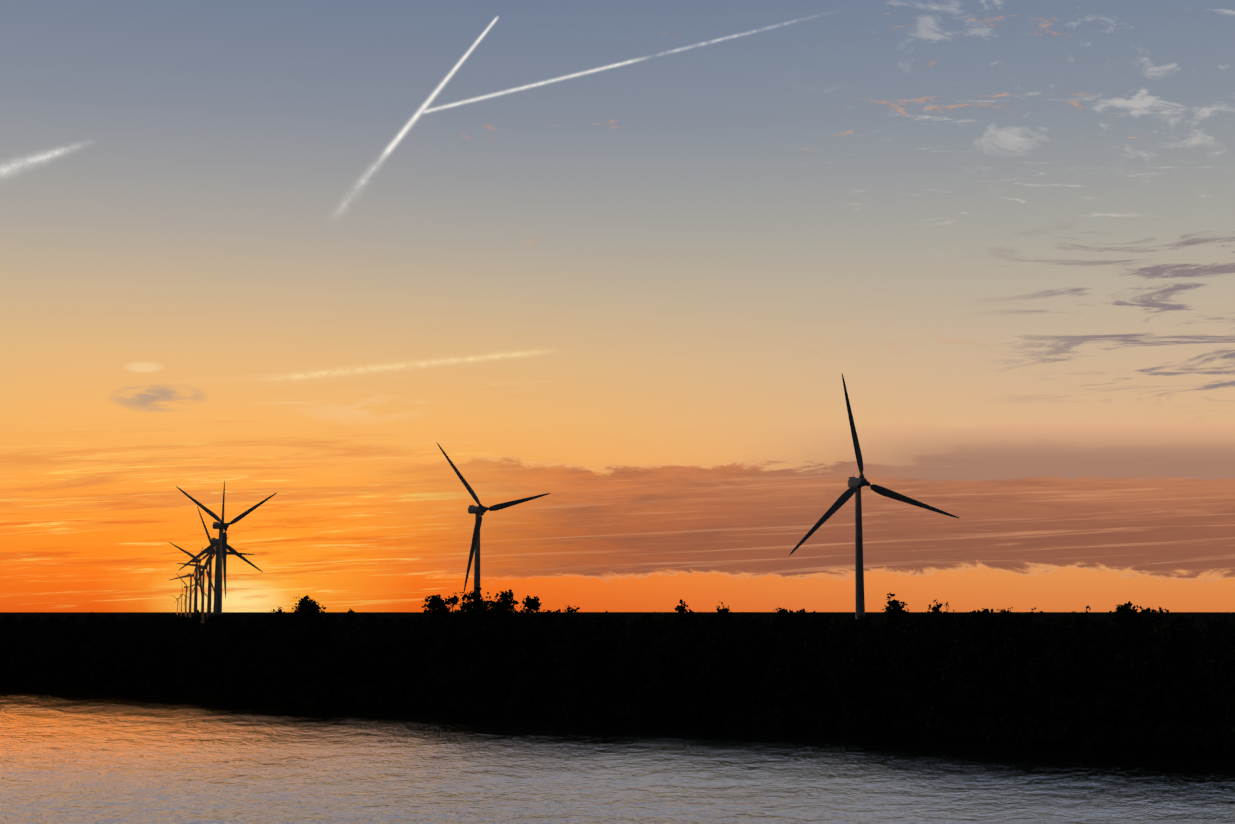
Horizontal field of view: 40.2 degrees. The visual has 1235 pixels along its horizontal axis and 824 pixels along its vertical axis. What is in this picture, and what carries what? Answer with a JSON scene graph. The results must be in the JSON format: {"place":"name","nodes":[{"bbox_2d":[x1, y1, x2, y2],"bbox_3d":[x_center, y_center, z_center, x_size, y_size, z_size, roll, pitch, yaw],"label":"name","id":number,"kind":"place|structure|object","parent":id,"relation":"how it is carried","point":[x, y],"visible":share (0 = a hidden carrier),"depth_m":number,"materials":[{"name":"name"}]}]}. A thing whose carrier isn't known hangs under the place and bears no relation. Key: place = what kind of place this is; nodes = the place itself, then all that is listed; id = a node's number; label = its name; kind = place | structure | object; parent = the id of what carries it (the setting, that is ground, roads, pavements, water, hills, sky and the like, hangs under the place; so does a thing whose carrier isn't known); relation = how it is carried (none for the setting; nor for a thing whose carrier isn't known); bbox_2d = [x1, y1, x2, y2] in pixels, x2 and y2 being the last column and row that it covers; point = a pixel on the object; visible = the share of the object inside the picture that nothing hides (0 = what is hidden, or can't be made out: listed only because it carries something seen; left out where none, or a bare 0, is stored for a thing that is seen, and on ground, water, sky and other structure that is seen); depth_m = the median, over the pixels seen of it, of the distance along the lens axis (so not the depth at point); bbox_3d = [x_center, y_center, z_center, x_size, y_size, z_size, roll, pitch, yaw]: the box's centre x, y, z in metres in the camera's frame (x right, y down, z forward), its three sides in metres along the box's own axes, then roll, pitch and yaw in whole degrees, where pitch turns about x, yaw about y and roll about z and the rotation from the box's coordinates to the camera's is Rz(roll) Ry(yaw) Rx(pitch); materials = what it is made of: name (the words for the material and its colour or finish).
{"place":"outdoors","nodes":[
{"label":"outdoors","id":0,"kind":"place"},
{"bbox_2d":[0,683,1234,823],"bbox_3d":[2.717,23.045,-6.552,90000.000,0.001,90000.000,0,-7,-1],"label":"water","id":1,"kind":"structure","parent":0,"point":[82,756],"depth_m":251.54,"materials":[{"name":"grey liquid"}]},
{"bbox_2d":[0,612,1234,751],"bbox_3d":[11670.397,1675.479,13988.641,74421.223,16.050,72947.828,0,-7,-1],"label":"ground","id":2,"kind":"structure","parent":0,"point":[1197,617],"depth_m":4800.39,"materials":[{"name":"soil"}]},
{"bbox_2d":[85,611,245,627],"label":"treeline","id":3,"kind":"object","parent":2,"relation":"on","point":[199,620],"visible":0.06,"depth_m":801.23,"materials":[{"name":"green plant"}]},
{"bbox_2d":[173,595,182,614],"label":"turbine","id":4,"kind":"object","parent":2,"relation":"on","point":[177,603],"visible":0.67,"depth_m":7204.83,"materials":[{"name":"paint"}]},
{"bbox_2d":[176,580,193,613],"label":"turbine","id":5,"kind":"object","parent":2,"relation":"on","point":[181,598],"visible":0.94,"depth_m":5401.95,"materials":[{"name":"paint"}]},
{"bbox_2d":[176,573,199,616],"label":"turbine","id":6,"kind":"object","parent":2,"relation":"on","point":[185,602],"visible":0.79,"depth_m":3721.95,"materials":[{"name":"paint"}]},
{"bbox_2d":[170,548,206,616],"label":"turbine","id":7,"kind":"object","parent":2,"relation":"on","point":[190,594],"visible":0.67,"depth_m":2490.11,"materials":[{"name":"paint"}]},
{"bbox_2d":[177,553,215,622],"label":"turbine","id":8,"kind":"object","parent":2,"relation":"on","point":[202,604],"visible":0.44,"depth_m":2087.00,"materials":[{"name":"paint"}]},
{"bbox_2d":[169,537,228,613],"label":"turbine","id":9,"kind":"object","parent":2,"relation":"on","point":[197,568],"visible":0.65,"depth_m":1796.95,"materials":[{"name":"paint"}]},
{"bbox_2d":[178,481,263,614],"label":"turbine","id":10,"kind":"object","parent":2,"relation":"on","point":[214,542],"visible":0.54,"depth_m":1293.90,"materials":[{"name":"paint"}]},
{"bbox_2d":[192,506,254,617],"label":"turbine","id":11,"kind":"object","parent":2,"relation":"on","point":[211,552],"visible":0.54,"depth_m":1537.95,"materials":[{"name":"paint"}]},
{"bbox_2d":[176,486,275,614],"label":"turbine","id":12,"kind":"object","parent":2,"relation":"on","point":[222,546],"visible":0.85,"depth_m":1075.67,"materials":[{"name":"paint"}]},
{"bbox_2d":[0,607,587,686],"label":"treeline","id":13,"kind":"object","parent":2,"relation":"on","point":[26,644],"visible":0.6,"depth_m":564.16,"materials":[{"name":"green plant"}]},
{"bbox_2d":[38,592,704,700],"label":"treeline","id":14,"kind":"object","parent":2,"relation":"on","point":[210,658],"visible":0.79,"depth_m":501.96,"materials":[{"name":"black plant"}]},
{"bbox_2d":[436,442,549,594],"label":"turbine","id":15,"kind":"object","parent":2,"relation":"on","point":[480,510],"visible":0.77,"depth_m":897.25,"materials":[{"name":"paint"}]},
{"bbox_2d":[260,587,1033,718],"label":"bushes","id":16,"kind":"object","parent":2,"relation":"on","point":[443,658],"visible":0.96,"depth_m":413.32,"materials":[{"name":"black plant"}]},
{"bbox_2d":[789,374,958,620],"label":"turbine","id":17,"kind":"object","parent":2,"relation":"on","point":[855,484],"visible":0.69,"depth_m":704.95,"materials":[{"name":"paint"}]},
{"bbox_2d":[614,593,1234,745],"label":"bushes","id":18,"kind":"object","parent":2,"relation":"on","point":[928,667],"visible":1,"depth_m":337.27,"materials":[{"name":"black plant"}]},
{"bbox_2d":[0,0,1234,611],"label":"sky","id":19,"kind":"structure","parent":0,"point":[626,263],"materials":[{"name":"orange"}]}
]}

